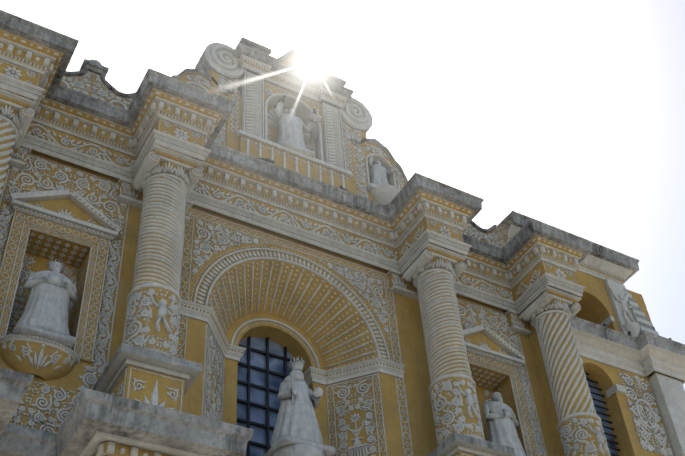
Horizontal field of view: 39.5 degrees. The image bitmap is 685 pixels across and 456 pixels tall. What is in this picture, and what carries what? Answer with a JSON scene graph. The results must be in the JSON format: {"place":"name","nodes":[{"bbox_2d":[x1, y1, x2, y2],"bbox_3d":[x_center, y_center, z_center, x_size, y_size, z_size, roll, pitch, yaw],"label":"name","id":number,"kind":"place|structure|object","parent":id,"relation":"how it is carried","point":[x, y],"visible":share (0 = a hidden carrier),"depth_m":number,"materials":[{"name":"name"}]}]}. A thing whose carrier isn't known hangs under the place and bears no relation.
{"place":"outdoors","nodes":[
{"label":"outdoors","id":0,"kind":"place"},
{"bbox_2d":[0,89,33,194],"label":"column","id":1,"kind":"structure","parent":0,"point":[7,113],"depth_m":18.68,"materials":[{"name":"beige stone"}]},
{"bbox_2d":[0,102,18,189],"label":"column shaft","id":2,"kind":"object","parent":1,"relation":"attached to","point":[10,125],"visible":0.38,"depth_m":18.58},
{"bbox_2d":[0,89,34,169],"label":"column capital","id":3,"kind":"object","parent":1,"relation":"attached to","point":[17,103],"visible":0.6,"depth_m":18.96,"materials":[{"name":"beige stone"}]},
{"bbox_2d":[0,10,592,311],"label":"entablature","id":4,"kind":"structure","parent":1,"relation":"on","point":[52,41],"depth_m":22.45,"materials":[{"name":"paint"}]},
{"bbox_2d":[29,59,499,247],"bbox_3d":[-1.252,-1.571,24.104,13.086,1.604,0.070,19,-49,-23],"label":"parapet","id":5,"kind":"structure","parent":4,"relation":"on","point":[123,104],"depth_m":22.38,"materials":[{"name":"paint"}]},
{"bbox_2d":[259,158,274,163],"bbox_3d":[-1.819,-1.612,23.006,0.472,0.214,0.172,19,-49,-23],"label":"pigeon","id":6,"kind":"object","parent":4,"relation":"on","point":[268,160],"depth_m":22.94,"materials":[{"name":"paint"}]},
{"bbox_2d":[171,23,407,204],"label":"gable","id":7,"kind":"structure","parent":4,"relation":"on","point":[207,68],"depth_m":25.50,"materials":[{"name":"paint"}]},
{"bbox_2d":[184,45,405,198],"bbox_3d":[-1.360,-2.964,25.438,8.013,5.479,0.669,19,-49,-23],"label":"pediment relief","id":8,"kind":"object","parent":7,"relation":"attached to","point":[269,119],"depth_m":25.27,"materials":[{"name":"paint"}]},
{"bbox_2d":[274,102,321,156],"bbox_3d":[-1.264,-2.489,24.957,1.204,1.880,0.916,19,-49,-23],"label":"statue top","id":9,"kind":"object","parent":7,"relation":"on","point":[292,126],"depth_m":24.87,"materials":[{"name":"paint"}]},
{"bbox_2d":[368,155,394,185],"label":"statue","id":10,"kind":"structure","parent":7,"relation":"on","point":[378,172],"depth_m":25.82,"materials":[{"name":"white stone"}]},
{"bbox_2d":[0,33,582,310],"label":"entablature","id":11,"kind":"structure","parent":4,"relation":"attached to","point":[262,209],"depth_m":22.52,"materials":[{"name":"paint"}]},
{"bbox_2d":[0,150,557,455],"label":"facade wall","id":12,"kind":"structure","parent":0,"point":[417,381],"depth_m":21.11,"materials":[{"name":"paint"}]},
{"bbox_2d":[12,259,77,348],"bbox_3d":[-5.464,1.398,17.741,1.038,2.056,0.836,19,-49,-23],"label":"niche statue","id":13,"kind":"object","parent":12,"relation":"on","point":[52,292],"visible":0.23,"depth_m":17.39,"materials":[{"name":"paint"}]},
{"bbox_2d":[0,189,121,380],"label":"niche frame","id":14,"kind":"object","parent":12,"relation":"attached to","point":[53,201],"visible":0.73,"depth_m":18.64,"materials":[{"name":"paint"}]},
{"bbox_2d":[0,154,128,433],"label":"wall ornament","id":15,"kind":"object","parent":12,"relation":"attached to","point":[39,418],"visible":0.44,"depth_m":18.57,"materials":[{"name":"paint"}]},
{"bbox_2d":[0,367,253,455],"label":"ledge","id":16,"kind":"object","parent":12,"relation":"attached to","point":[94,419],"depth_m":14.86,"materials":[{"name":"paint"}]},
{"bbox_2d":[95,441,160,455],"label":"dentil molding","id":17,"kind":"structure","parent":16,"relation":"attached to","point":[111,449],"depth_m":14.74,"materials":[{"name":"white stone"}]},
{"bbox_2d":[271,443,325,455],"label":"statue pedestal","id":18,"kind":"object","parent":16,"relation":"on","point":[299,449],"visible":1,"depth_m":18.17,"materials":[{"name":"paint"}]},
{"bbox_2d":[264,357,335,455],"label":"virgin statue","id":19,"kind":"object","parent":18,"relation":"on","point":[296,421],"visible":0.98,"depth_m":18.91,"materials":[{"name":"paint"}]},
{"bbox_2d":[93,343,514,455],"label":"column pedestals","id":20,"kind":"object","parent":16,"relation":"on","point":[128,357],"depth_m":16.53,"materials":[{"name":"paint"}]},
{"bbox_2d":[120,146,202,356],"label":"column","id":21,"kind":"structure","parent":20,"relation":"on","point":[179,198],"depth_m":18.66,"materials":[{"name":"beige stone"}]},
{"bbox_2d":[125,162,187,356],"bbox_3d":[-3.629,0.794,18.748,1.100,5.100,1.100,19,-49,-23],"label":"column shaft","id":22,"kind":"object","parent":21,"relation":"attached to","point":[164,288],"depth_m":17.95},
{"bbox_2d":[117,144,202,223],"bbox_3d":[-3.796,-0.955,20.470,1.720,0.540,1.409,19,-49,-23],"label":"column capital","id":23,"kind":"object","parent":21,"relation":"attached to","point":[188,164],"depth_m":20.33,"materials":[{"name":"beige stone"}]},
{"bbox_2d":[109,367,470,455],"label":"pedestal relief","id":24,"kind":"object","parent":20,"relation":"attached to","point":[154,398],"visible":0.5,"depth_m":16.20,"materials":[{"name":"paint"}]},
{"bbox_2d":[392,244,484,445],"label":"column","id":25,"kind":"structure","parent":20,"relation":"on","point":[471,399],"depth_m":21.32,"materials":[{"name":"white stone"}]},
{"bbox_2d":[387,243,465,300],"bbox_3d":[2.185,1.150,23.190,1.720,0.540,1.409,19,-49,-23],"label":"column capital","id":26,"kind":"object","parent":25,"relation":"attached to","point":[419,260],"depth_m":23.06,"materials":[{"name":"beige stone"}]},
{"bbox_2d":[415,258,483,443],"bbox_3d":[2.353,2.899,21.468,1.100,5.100,1.100,19,-49,-23],"label":"column shaft","id":27,"kind":"object","parent":25,"relation":"attached to","point":[454,376],"visible":0.31,"depth_m":20.75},
{"bbox_2d":[511,287,610,455],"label":"column","id":28,"kind":"structure","parent":20,"relation":"on","point":[600,437],"depth_m":22.89,"materials":[{"name":"white stone"}]},
{"bbox_2d":[504,286,580,336],"bbox_3d":[5.324,2.254,24.617,1.720,0.540,1.409,19,-49,-23],"label":"column capital","id":29,"kind":"object","parent":28,"relation":"attached to","point":[531,307],"visible":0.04,"depth_m":24.48,"materials":[{"name":"beige stone"}]},
{"bbox_2d":[534,299,608,455],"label":"column shaft","id":30,"kind":"object","parent":28,"relation":"attached to","point":[565,420],"visible":0.25,"depth_m":22.59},
{"bbox_2d":[236,336,295,455],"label":"window bars","id":31,"kind":"object","parent":12,"relation":"attached to","point":[248,384],"depth_m":20.89,"materials":[{"name":"paint"}]},
{"bbox_2d":[177,208,412,455],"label":"central arch relief","id":32,"kind":"object","parent":12,"relation":"attached to","point":[209,366],"visible":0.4,"depth_m":21.27},
{"bbox_2d":[180,299,404,386],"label":"arch mouldings","id":33,"kind":"object","parent":32,"relation":"attached to","point":[230,354],"visible":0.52,"depth_m":21.22,"materials":[{"name":"beige stone"}]},
{"bbox_2d":[462,325,537,455],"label":"niche frame","id":34,"kind":"object","parent":12,"relation":"attached to","point":[476,335],"visible":0.42,"depth_m":23.40,"materials":[{"name":"paint"}]},
{"bbox_2d":[457,298,546,455],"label":"wall ornament","id":35,"kind":"object","parent":12,"relation":"attached to","point":[540,450],"visible":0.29,"depth_m":23.35,"materials":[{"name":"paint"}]},
{"bbox_2d":[482,392,525,455],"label":"niche statue","id":36,"kind":"object","parent":12,"relation":"on","point":[503,424],"visible":0.92,"depth_m":21.73,"materials":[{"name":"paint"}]},
{"bbox_2d":[495,211,684,455],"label":"bell tower","id":37,"kind":"structure","parent":12,"relation":"attached to","point":[612,349],"depth_m":25.52,"materials":[{"name":"paint"}]},
{"bbox_2d":[508,235,673,455],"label":"wall ornament","id":38,"kind":"object","parent":37,"relation":"attached to","point":[636,410],"visible":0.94,"depth_m":24.75,"materials":[{"name":"white stone"}]},
{"bbox_2d":[259,29,363,96],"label":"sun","id":39,"kind":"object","parent":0,"point":[313,61],"visible":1,"depth_m":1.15,"materials":[{"name":"white"}]},
{"bbox_2d":[0,0,684,389],"label":"sky","id":40,"kind":"structure","parent":0,"point":[566,115],"materials":[{"name":"white"}]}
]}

